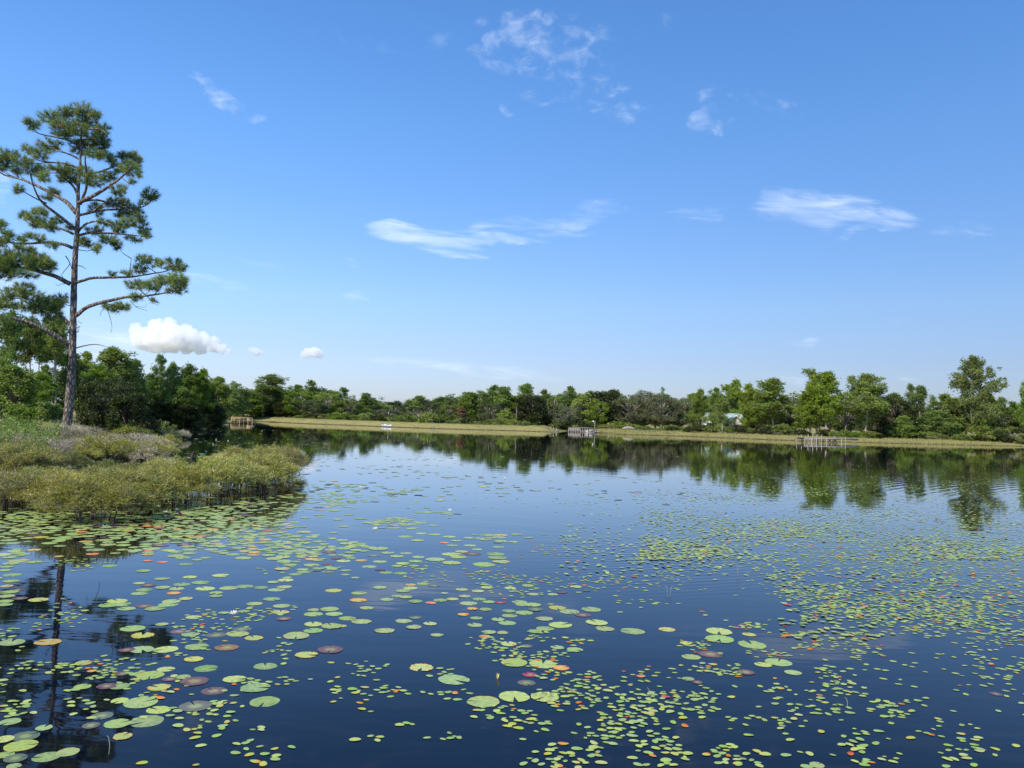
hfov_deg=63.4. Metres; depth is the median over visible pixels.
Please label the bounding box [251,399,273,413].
broadleaf tree
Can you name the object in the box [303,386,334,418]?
broadleaf tree
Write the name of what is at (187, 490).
wiry shrub
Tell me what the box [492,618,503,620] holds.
lily pad
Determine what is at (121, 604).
lily pad
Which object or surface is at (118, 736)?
lily pad
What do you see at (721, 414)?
pine tree
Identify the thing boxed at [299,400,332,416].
broadleaf tree
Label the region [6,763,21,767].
lily pad
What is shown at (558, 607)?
lily pad
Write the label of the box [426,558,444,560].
lily pad
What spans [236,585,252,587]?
lily pad
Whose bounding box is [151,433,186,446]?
scrub
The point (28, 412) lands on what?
leafy bush
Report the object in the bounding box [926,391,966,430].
tree
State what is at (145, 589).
lily pad
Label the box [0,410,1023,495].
ground
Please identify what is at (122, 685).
lily pad
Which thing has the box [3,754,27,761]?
lily pad
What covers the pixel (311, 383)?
pine tree
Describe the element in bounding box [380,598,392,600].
lily pad
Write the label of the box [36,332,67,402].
pine tree
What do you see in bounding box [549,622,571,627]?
lily pad
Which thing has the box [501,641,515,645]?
lily pad
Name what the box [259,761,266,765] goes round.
floating leaf
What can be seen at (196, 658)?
lily pad
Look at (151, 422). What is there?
bush
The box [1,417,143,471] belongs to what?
bank grass
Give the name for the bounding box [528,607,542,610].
lily pad
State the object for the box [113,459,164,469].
wiry shrub
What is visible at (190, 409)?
broadleaf tree
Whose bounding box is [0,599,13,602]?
lily pad
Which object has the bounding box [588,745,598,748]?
floating leaf
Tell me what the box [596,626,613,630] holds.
lily pad
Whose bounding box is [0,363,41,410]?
broadleaf tree
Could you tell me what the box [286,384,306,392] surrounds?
pine tree
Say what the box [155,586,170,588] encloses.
lily pad
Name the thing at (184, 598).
lily pad
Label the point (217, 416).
broadleaf tree
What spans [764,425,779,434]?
leafy bush
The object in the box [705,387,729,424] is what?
pine tree
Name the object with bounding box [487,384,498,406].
pine tree
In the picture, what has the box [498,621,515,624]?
lily pad
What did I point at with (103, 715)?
lily pad
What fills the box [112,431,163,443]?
scrub
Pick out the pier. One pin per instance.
(574, 429)
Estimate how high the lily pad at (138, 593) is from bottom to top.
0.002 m
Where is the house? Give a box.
[703,413,742,431]
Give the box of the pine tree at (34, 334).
[13,315,49,373]
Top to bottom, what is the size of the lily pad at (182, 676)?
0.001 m
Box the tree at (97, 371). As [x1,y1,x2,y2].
[79,363,119,412]
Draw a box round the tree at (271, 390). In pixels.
[253,373,289,409]
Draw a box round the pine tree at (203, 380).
[183,368,218,420]
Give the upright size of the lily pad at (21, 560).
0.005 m
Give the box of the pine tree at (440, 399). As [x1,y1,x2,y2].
[430,396,445,411]
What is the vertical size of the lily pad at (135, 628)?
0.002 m
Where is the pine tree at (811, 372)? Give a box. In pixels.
[801,368,823,431]
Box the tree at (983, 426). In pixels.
[966,418,1008,432]
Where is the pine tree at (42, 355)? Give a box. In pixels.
[20,324,47,370]
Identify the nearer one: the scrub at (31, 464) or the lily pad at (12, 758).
the lily pad at (12, 758)
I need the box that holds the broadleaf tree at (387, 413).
[371,409,406,421]
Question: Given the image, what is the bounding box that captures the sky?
[0,0,1023,426]
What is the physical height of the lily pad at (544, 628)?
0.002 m
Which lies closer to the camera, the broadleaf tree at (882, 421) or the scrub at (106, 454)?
the scrub at (106, 454)
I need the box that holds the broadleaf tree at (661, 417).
[642,395,683,427]
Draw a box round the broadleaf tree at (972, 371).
[942,354,1010,430]
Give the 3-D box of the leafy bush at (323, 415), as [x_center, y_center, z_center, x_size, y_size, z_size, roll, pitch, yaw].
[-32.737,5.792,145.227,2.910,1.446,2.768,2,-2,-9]
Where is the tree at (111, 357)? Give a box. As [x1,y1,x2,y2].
[95,345,140,407]
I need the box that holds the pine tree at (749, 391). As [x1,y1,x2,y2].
[736,381,763,427]
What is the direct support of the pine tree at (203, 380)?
on the ground at (463, 426)
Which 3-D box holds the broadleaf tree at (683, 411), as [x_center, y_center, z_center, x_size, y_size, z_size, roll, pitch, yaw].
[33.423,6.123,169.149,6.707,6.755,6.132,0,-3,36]
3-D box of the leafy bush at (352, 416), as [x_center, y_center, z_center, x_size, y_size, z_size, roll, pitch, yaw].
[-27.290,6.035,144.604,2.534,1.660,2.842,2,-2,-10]
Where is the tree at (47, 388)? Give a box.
[32,370,59,408]
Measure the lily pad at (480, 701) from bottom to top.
0.002 m
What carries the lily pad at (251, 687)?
on the water
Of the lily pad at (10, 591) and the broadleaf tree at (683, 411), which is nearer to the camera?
the lily pad at (10, 591)
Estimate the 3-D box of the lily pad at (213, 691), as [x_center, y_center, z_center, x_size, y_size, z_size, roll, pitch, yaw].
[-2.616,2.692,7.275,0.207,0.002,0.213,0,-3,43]
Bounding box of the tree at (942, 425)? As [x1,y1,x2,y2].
[917,410,963,438]
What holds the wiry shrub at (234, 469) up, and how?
in the water
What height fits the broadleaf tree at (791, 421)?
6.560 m
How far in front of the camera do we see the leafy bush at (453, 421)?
142.97 m
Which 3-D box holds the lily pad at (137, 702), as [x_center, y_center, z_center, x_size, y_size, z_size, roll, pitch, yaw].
[-3.106,2.662,6.929,0.279,0.002,0.269,0,-3,44]
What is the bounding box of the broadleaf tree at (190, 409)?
[158,403,203,422]
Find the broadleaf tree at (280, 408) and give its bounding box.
[265,401,297,416]
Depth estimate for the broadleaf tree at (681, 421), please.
148.26 m
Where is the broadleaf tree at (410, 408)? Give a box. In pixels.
[404,405,418,416]
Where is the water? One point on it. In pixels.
(314, 720)
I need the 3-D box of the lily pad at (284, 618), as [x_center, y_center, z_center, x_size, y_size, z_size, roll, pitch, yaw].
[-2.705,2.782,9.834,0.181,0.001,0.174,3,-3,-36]
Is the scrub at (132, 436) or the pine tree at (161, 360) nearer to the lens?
the scrub at (132, 436)
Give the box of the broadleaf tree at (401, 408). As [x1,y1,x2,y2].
[392,405,409,415]
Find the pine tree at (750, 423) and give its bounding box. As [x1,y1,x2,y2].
[735,397,768,429]
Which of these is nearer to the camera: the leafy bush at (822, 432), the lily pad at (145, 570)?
the lily pad at (145, 570)
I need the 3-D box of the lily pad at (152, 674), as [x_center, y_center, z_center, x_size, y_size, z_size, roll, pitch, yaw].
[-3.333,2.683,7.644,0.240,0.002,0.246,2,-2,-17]
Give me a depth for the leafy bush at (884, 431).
137.87 m
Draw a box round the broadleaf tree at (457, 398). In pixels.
[443,394,462,405]
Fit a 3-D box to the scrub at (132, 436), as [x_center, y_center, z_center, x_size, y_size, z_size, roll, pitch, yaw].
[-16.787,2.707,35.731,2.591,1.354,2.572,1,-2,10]
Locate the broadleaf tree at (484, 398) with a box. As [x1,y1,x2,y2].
[472,388,494,420]
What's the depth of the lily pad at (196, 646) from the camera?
8.58 m
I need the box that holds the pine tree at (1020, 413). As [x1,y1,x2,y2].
[1008,380,1023,427]
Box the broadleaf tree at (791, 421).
[770,400,801,426]
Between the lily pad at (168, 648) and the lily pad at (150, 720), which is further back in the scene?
the lily pad at (168, 648)
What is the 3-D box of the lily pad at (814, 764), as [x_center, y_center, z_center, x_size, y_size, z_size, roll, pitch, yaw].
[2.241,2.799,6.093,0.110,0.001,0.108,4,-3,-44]
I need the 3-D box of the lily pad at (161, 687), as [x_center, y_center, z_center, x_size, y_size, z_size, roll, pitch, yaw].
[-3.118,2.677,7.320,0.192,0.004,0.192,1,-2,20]
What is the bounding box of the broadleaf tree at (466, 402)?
[455,391,481,423]
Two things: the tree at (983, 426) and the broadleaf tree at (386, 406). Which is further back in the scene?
the broadleaf tree at (386, 406)
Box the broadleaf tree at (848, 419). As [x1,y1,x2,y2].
[829,403,863,433]
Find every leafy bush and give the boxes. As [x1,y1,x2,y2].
[0,405,6,418]
[1,404,37,424]
[34,400,63,419]
[35,408,49,421]
[44,405,60,420]
[158,421,177,431]
[163,409,182,422]
[197,413,210,423]
[216,412,229,422]
[235,414,248,419]
[255,412,269,416]
[283,411,294,417]
[307,415,318,418]
[317,413,332,418]
[330,411,347,419]
[349,414,357,419]
[356,412,373,420]
[369,414,386,420]
[384,417,398,421]
[395,414,413,421]
[416,412,439,422]
[438,418,446,422]
[445,419,461,423]
[458,417,477,423]
[469,420,485,424]
[484,419,499,424]
[490,418,504,424]
[506,419,519,424]
[513,421,529,425]
[522,416,540,424]
[549,421,567,429]
[559,421,577,429]
[577,420,594,429]
[583,420,596,427]
[600,423,618,428]
[610,421,626,428]
[634,426,649,429]
[661,425,681,430]
[667,426,679,430]
[682,427,701,431]
[693,424,706,430]
[702,425,714,432]
[713,424,725,432]
[723,426,738,433]
[731,424,748,433]
[754,425,771,434]
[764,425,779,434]
[772,424,789,434]
[779,422,793,434]
[793,429,808,435]
[816,429,830,435]
[828,430,843,436]
[837,429,850,437]
[850,431,863,437]
[862,430,879,438]
[868,428,887,433]
[868,433,883,437]
[882,434,899,437]
[885,424,897,431]
[887,429,907,438]
[908,434,925,438]
[918,431,934,438]
[931,432,946,439]
[945,431,958,436]
[950,434,970,440]
[961,425,976,432]
[965,435,981,440]
[970,431,996,441]
[986,431,1004,441]
[992,431,1007,441]
[993,429,1012,441]
[1002,426,1016,431]
[1009,426,1023,434]
[1010,432,1023,443]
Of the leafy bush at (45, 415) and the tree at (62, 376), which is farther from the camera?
the tree at (62, 376)
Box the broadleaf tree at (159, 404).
[134,399,173,419]
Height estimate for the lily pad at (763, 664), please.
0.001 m
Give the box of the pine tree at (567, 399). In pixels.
[553,394,570,417]
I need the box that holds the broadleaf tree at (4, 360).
[0,345,17,398]
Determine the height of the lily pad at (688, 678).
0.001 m
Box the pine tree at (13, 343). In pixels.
[0,309,34,360]
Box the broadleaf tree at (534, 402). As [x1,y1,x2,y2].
[513,393,548,423]
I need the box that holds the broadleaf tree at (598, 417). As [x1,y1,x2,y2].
[584,398,609,426]
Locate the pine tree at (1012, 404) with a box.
[1002,401,1018,414]
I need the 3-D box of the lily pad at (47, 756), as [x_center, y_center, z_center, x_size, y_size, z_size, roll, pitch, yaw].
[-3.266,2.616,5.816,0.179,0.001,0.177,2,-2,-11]
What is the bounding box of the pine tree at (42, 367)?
[36,365,61,403]
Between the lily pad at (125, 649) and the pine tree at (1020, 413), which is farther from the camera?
the pine tree at (1020, 413)
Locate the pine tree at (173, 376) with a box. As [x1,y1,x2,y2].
[155,361,188,411]
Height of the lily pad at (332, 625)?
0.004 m
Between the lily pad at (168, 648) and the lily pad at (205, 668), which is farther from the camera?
the lily pad at (168, 648)
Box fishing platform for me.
[231,417,252,422]
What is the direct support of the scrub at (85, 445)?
on the ground at (463, 426)
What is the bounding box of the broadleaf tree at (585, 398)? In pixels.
[569,392,595,423]
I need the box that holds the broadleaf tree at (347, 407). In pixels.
[335,395,360,418]
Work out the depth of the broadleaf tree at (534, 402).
148.13 m
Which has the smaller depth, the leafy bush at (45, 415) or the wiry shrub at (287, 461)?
the wiry shrub at (287, 461)
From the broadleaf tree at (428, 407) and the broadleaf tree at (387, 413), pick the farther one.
the broadleaf tree at (428, 407)
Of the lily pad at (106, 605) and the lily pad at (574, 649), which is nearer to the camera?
the lily pad at (574, 649)
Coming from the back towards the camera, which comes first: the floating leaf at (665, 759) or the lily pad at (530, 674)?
the lily pad at (530, 674)
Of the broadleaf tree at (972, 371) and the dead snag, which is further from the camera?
the broadleaf tree at (972, 371)
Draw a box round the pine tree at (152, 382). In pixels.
[140,373,162,411]
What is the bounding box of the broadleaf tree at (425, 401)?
[419,399,435,406]
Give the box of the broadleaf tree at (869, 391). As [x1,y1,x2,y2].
[839,372,890,430]
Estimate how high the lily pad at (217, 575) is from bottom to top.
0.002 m
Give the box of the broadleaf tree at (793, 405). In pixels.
[788,396,815,428]
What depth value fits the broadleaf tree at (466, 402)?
152.72 m
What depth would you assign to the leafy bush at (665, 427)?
142.49 m
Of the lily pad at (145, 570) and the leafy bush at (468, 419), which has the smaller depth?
the lily pad at (145, 570)
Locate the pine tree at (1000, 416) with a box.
[975,395,1004,421]
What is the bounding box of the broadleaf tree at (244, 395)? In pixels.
[224,381,254,419]
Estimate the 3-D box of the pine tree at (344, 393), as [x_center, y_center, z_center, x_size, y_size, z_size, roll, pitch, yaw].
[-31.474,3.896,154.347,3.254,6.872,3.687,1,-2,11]
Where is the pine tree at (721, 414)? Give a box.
[714,398,733,427]
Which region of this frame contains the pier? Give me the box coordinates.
[568,427,602,431]
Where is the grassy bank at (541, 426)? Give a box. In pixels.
[222,417,588,432]
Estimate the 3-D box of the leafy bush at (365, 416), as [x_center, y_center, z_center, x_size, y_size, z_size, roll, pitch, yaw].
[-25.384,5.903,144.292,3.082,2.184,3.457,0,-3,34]
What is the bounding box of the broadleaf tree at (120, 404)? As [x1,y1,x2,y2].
[103,390,152,432]
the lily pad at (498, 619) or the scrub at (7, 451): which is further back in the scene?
the scrub at (7, 451)
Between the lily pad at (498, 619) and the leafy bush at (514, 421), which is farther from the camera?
the leafy bush at (514, 421)
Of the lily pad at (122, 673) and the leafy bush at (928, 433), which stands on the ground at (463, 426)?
the leafy bush at (928, 433)
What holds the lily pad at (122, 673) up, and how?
on the water
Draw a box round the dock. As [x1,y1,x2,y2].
[796,434,858,442]
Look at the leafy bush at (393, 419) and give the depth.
142.93 m
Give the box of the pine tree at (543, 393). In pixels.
[535,388,551,410]
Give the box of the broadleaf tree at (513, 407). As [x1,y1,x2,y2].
[503,395,528,423]
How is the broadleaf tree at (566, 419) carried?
on the ground at (463, 426)
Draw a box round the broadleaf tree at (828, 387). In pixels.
[804,370,854,428]
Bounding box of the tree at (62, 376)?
[43,350,96,401]
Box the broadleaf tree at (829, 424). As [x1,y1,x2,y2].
[818,401,843,430]
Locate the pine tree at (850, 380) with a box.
[841,375,859,428]
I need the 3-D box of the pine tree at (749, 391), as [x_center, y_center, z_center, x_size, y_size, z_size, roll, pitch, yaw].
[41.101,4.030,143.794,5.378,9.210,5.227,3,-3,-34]
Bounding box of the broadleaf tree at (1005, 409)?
[996,406,1016,427]
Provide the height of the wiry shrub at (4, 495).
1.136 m
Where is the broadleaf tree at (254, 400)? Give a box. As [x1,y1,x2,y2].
[242,390,265,415]
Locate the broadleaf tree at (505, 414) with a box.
[494,410,513,424]
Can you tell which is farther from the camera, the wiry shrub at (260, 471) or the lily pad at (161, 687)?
the wiry shrub at (260, 471)
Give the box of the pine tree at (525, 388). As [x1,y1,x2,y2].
[516,383,538,413]
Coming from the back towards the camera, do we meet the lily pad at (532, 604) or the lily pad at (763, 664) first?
the lily pad at (532, 604)
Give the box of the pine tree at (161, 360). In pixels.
[148,354,166,411]
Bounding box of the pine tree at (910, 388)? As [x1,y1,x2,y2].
[903,383,914,406]
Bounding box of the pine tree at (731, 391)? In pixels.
[719,377,745,413]
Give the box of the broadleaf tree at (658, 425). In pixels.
[652,387,665,428]
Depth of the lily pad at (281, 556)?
13.93 m
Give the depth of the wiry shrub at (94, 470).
22.16 m
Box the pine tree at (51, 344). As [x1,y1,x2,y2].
[32,315,81,402]
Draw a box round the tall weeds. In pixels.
[0,411,61,463]
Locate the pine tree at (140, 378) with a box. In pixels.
[124,358,152,422]
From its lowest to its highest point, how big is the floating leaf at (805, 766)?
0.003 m
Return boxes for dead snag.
[184,451,194,458]
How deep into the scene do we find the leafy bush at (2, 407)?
52.09 m
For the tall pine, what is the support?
on the ground at (463, 426)
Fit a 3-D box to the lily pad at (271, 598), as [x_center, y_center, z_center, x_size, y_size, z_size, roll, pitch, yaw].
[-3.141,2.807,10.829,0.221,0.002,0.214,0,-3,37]
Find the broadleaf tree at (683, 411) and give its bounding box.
[669,405,688,425]
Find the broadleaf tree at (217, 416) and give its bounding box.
[197,404,227,422]
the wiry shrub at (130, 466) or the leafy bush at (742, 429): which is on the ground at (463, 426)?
the leafy bush at (742, 429)
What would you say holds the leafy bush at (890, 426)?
on the ground at (463, 426)
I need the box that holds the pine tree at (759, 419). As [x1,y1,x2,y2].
[740,399,774,424]
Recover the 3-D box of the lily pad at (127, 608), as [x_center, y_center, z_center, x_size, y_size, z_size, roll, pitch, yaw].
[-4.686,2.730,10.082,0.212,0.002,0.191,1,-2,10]
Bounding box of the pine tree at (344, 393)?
[334,387,348,406]
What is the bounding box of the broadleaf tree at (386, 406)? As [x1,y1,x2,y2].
[366,401,392,416]
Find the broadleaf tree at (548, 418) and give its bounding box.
[536,404,560,425]
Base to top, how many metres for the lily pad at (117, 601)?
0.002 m
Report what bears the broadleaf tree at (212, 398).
on the ground at (463, 426)
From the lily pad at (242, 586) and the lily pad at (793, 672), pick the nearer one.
the lily pad at (793, 672)
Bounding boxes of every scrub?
[0,436,55,466]
[0,441,72,471]
[0,458,51,472]
[1,431,39,440]
[6,433,73,450]
[29,424,91,439]
[37,423,95,436]
[40,450,91,468]
[41,421,73,431]
[47,442,81,453]
[52,440,105,455]
[63,435,128,459]
[66,443,104,458]
[69,439,130,461]
[70,430,144,461]
[74,424,106,432]
[74,458,115,470]
[94,432,107,436]
[107,424,156,435]
[107,444,170,464]
[108,431,160,443]
[110,441,172,463]
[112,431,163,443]
[122,438,150,460]
[122,447,152,462]
[124,433,178,446]
[130,437,160,461]
[150,439,175,454]
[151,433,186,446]
[156,428,183,439]
[162,444,180,456]
[178,429,190,438]
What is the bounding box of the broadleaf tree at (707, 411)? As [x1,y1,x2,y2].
[686,398,713,424]
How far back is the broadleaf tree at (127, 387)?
50.82 m
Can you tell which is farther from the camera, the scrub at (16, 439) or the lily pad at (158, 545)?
the scrub at (16, 439)
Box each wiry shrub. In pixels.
[0,466,43,505]
[0,470,66,509]
[5,466,103,508]
[12,463,82,495]
[19,477,161,521]
[47,468,106,477]
[71,464,191,509]
[77,464,129,477]
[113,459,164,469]
[122,464,193,501]
[141,453,193,467]
[142,466,223,504]
[163,459,221,503]
[190,452,258,496]
[203,450,240,463]
[208,457,279,494]
[214,445,270,458]
[233,450,306,490]
[249,442,284,455]
[253,443,312,467]
[255,453,303,484]
[277,444,311,478]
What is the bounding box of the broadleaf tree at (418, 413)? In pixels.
[401,410,434,418]
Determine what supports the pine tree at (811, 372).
on the ground at (463, 426)
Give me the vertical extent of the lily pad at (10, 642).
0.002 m
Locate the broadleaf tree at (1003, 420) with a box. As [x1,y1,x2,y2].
[990,414,1020,428]
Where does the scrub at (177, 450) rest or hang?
on the ground at (463, 426)
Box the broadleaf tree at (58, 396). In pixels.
[50,372,64,407]
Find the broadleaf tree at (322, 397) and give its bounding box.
[307,390,343,414]
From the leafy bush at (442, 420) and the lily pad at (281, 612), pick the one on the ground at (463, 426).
the leafy bush at (442, 420)
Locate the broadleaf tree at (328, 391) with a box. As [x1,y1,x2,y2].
[314,388,343,408]
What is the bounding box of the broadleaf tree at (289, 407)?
[281,385,313,415]
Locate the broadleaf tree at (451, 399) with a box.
[443,396,460,419]
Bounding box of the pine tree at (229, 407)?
[212,378,239,415]
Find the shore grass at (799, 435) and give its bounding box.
[592,427,1022,446]
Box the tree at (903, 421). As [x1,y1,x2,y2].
[893,415,917,438]
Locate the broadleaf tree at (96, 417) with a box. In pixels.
[73,376,124,433]
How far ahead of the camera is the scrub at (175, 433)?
48.90 m
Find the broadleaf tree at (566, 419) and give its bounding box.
[552,405,580,426]
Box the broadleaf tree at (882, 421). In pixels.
[868,394,924,432]
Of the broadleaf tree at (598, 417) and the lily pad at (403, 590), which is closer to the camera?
the lily pad at (403, 590)
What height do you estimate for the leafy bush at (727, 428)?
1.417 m
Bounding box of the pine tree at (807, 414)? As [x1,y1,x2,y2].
[792,387,824,432]
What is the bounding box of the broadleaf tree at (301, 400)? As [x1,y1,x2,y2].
[291,391,308,415]
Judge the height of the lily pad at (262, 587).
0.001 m
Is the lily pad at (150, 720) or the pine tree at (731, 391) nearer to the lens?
the lily pad at (150, 720)
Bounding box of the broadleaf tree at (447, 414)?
[438,399,458,421]
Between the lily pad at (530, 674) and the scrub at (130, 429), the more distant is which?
the scrub at (130, 429)
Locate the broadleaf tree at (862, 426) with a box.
[860,417,881,429]
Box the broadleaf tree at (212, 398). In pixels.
[198,382,219,416]
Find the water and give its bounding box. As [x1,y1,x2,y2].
[0,422,1023,767]
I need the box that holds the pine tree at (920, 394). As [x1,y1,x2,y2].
[899,385,936,429]
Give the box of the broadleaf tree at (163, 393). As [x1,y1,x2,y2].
[146,385,176,411]
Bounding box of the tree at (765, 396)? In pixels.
[750,377,797,425]
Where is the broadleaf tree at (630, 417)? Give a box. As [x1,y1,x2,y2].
[609,394,648,424]
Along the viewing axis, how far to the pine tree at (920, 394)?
145.97 m
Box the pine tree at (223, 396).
[208,376,239,410]
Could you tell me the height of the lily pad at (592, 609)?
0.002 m
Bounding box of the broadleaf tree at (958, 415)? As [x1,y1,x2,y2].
[948,410,982,433]
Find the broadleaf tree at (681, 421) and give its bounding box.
[661,397,696,426]
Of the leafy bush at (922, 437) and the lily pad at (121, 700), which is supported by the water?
the lily pad at (121, 700)
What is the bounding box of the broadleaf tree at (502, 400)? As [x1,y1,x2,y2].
[492,385,515,418]
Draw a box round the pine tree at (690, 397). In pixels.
[683,394,697,425]
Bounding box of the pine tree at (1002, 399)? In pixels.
[997,396,1008,407]
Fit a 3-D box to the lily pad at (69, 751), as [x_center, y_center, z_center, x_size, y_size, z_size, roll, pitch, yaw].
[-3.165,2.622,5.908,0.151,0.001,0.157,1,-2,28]
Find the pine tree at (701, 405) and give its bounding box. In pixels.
[683,387,710,424]
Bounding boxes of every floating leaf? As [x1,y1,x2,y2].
[172,723,183,726]
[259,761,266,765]
[349,737,360,740]
[571,747,582,749]
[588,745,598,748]
[595,760,606,763]
[660,758,671,761]
[759,752,770,755]
[800,764,812,767]
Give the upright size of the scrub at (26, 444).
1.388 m
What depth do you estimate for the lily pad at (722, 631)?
9.88 m
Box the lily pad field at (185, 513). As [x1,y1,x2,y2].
[0,430,977,639]
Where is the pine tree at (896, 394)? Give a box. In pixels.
[884,392,901,423]
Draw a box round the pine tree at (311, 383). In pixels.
[305,379,320,414]
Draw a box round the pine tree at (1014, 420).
[996,414,1022,427]
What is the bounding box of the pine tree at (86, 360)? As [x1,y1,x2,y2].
[74,351,96,407]
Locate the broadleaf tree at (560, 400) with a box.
[545,393,567,418]
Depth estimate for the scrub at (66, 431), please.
34.19 m
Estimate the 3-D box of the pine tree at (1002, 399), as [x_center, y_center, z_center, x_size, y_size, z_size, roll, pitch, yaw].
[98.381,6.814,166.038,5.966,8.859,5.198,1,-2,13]
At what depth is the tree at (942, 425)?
138.94 m
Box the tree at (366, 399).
[348,392,384,414]
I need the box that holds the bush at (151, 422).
[133,416,162,435]
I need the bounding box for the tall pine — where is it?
[0,101,190,426]
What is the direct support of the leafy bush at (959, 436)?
on the ground at (463, 426)
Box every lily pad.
[0,594,14,597]
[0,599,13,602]
[0,603,12,605]
[0,639,24,645]
[0,718,20,724]
[0,735,14,742]
[0,751,14,757]
[1,590,18,593]
[2,562,19,564]
[3,573,20,576]
[3,740,37,751]
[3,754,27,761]
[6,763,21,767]
[8,559,28,561]
[12,597,27,599]
[13,731,39,740]
[28,598,47,601]
[31,752,60,761]
[34,639,61,644]
[35,725,52,730]
[56,747,79,755]
[73,684,91,688]
[74,660,91,664]
[81,722,99,728]
[86,548,104,550]
[91,712,112,719]
[96,539,112,540]
[96,683,115,688]
[98,603,113,606]
[100,543,115,545]
[104,719,130,727]
[107,599,127,602]
[110,683,129,688]
[111,697,128,702]
[112,602,131,605]
[113,732,131,739]
[114,671,127,675]
[117,607,135,609]
[118,648,134,651]
[120,625,145,630]
[123,697,157,707]
[130,646,153,652]
[130,715,163,726]
[131,592,147,594]
[131,632,153,637]
[135,604,153,607]
[136,569,150,571]
[136,588,152,590]
[136,671,164,678]
[143,547,160,549]
[145,606,164,610]
[146,706,170,713]
[147,684,170,690]
[152,544,167,546]
[153,646,177,652]
[154,577,169,579]
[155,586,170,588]
[157,667,174,671]
[158,603,177,606]
[162,599,180,602]
[162,677,176,680]
[168,554,184,556]
[169,587,183,589]
[170,629,187,633]
[173,583,190,585]
[176,674,190,678]
[179,597,192,599]
[179,701,211,710]
[180,677,208,685]
[182,632,199,635]
[184,656,202,661]
[185,615,201,618]
[185,643,208,649]
[191,581,209,583]
[194,665,217,671]
[195,587,214,590]
[201,687,225,694]
[205,632,225,637]
[209,591,222,593]
[212,574,228,576]
[214,644,238,650]
[219,586,236,589]
[223,676,245,681]
[226,631,248,636]
[233,627,251,631]
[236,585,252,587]
[240,683,269,691]
[245,635,262,639]
[247,602,262,604]
[250,696,279,706]
[253,663,276,669]
[254,586,267,588]
[263,597,279,600]
[266,557,281,559]
[267,546,282,548]
[268,588,284,590]
[273,604,289,607]
[275,567,289,569]
[275,610,288,613]
[276,555,290,557]
[276,617,291,619]
[277,585,291,587]
[278,552,292,554]
[278,578,292,581]
[283,632,308,638]
[295,652,316,657]
[297,570,311,572]
[303,628,322,632]
[304,612,322,615]
[305,622,321,625]
[317,646,342,652]
[320,607,338,610]
[321,623,341,628]
[325,589,341,591]
[326,612,342,615]
[339,616,355,619]
[350,598,366,601]
[351,591,366,594]
[351,619,370,623]
[360,606,372,608]
[362,565,376,567]
[369,547,387,549]
[373,586,386,588]
[374,628,394,632]
[379,571,392,573]
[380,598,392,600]
[395,589,410,591]
[395,619,411,622]
[406,625,421,628]
[408,600,421,602]
[410,664,432,670]
[423,622,436,624]
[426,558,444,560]
[430,633,442,636]
[438,675,469,684]
[442,553,459,555]
[442,561,460,563]
[460,601,476,604]
[464,552,480,554]
[467,623,481,626]
[467,696,499,706]
[473,562,494,566]
[481,630,495,633]
[487,552,503,554]
[488,556,506,558]
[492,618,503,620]
[493,560,509,562]
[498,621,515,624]
[499,691,529,701]
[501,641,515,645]
[501,658,526,666]
[502,609,514,611]
[502,614,516,616]
[512,600,526,603]
[515,611,532,614]
[517,680,535,685]
[522,672,536,676]
[525,603,540,606]
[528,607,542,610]
[528,629,541,632]
[529,660,555,667]
[531,692,558,701]
[536,617,552,620]
[536,626,553,630]
[549,606,565,609]
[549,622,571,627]
[551,645,563,648]
[553,665,568,669]
[560,609,578,613]
[567,647,582,651]
[574,613,590,616]
[582,607,600,611]
[586,619,607,624]
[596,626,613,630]
[621,628,644,633]
[658,627,674,631]
[682,654,700,659]
[682,677,693,680]
[698,651,722,656]
[705,635,733,642]
[706,628,731,634]
[737,669,754,674]
[738,640,765,648]
[742,633,755,635]
[754,662,771,666]
[765,658,791,665]
[784,670,801,674]
[809,762,824,767]
[989,692,1002,695]
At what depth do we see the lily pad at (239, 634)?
9.12 m
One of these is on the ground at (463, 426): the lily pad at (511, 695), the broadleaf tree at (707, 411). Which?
the broadleaf tree at (707, 411)
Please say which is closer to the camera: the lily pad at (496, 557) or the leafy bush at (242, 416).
the lily pad at (496, 557)
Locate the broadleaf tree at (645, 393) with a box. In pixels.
[624,389,662,425]
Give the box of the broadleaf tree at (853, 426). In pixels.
[840,402,863,431]
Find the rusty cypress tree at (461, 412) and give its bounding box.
[454,406,466,419]
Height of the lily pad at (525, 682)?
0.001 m
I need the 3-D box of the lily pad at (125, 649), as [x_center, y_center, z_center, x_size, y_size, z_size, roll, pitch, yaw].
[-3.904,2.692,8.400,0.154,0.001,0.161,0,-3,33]
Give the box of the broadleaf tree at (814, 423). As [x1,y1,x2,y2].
[790,399,824,429]
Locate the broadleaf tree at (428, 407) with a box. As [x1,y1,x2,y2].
[414,403,442,413]
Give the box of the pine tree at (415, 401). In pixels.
[404,395,425,406]
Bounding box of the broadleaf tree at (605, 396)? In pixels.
[585,388,629,425]
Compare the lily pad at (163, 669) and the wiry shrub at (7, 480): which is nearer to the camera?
the lily pad at (163, 669)
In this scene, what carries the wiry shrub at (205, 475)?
in the water
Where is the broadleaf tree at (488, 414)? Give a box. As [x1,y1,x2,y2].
[475,402,501,422]
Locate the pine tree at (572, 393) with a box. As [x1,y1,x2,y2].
[560,385,577,413]
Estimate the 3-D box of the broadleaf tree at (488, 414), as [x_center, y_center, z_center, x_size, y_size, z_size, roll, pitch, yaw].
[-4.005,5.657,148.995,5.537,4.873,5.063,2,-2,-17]
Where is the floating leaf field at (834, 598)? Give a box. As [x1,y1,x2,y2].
[0,462,1023,765]
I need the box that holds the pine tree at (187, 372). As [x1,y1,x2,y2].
[172,362,211,422]
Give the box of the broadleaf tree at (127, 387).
[88,375,138,432]
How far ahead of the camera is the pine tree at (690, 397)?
175.71 m
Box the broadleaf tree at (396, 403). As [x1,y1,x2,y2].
[382,400,405,408]

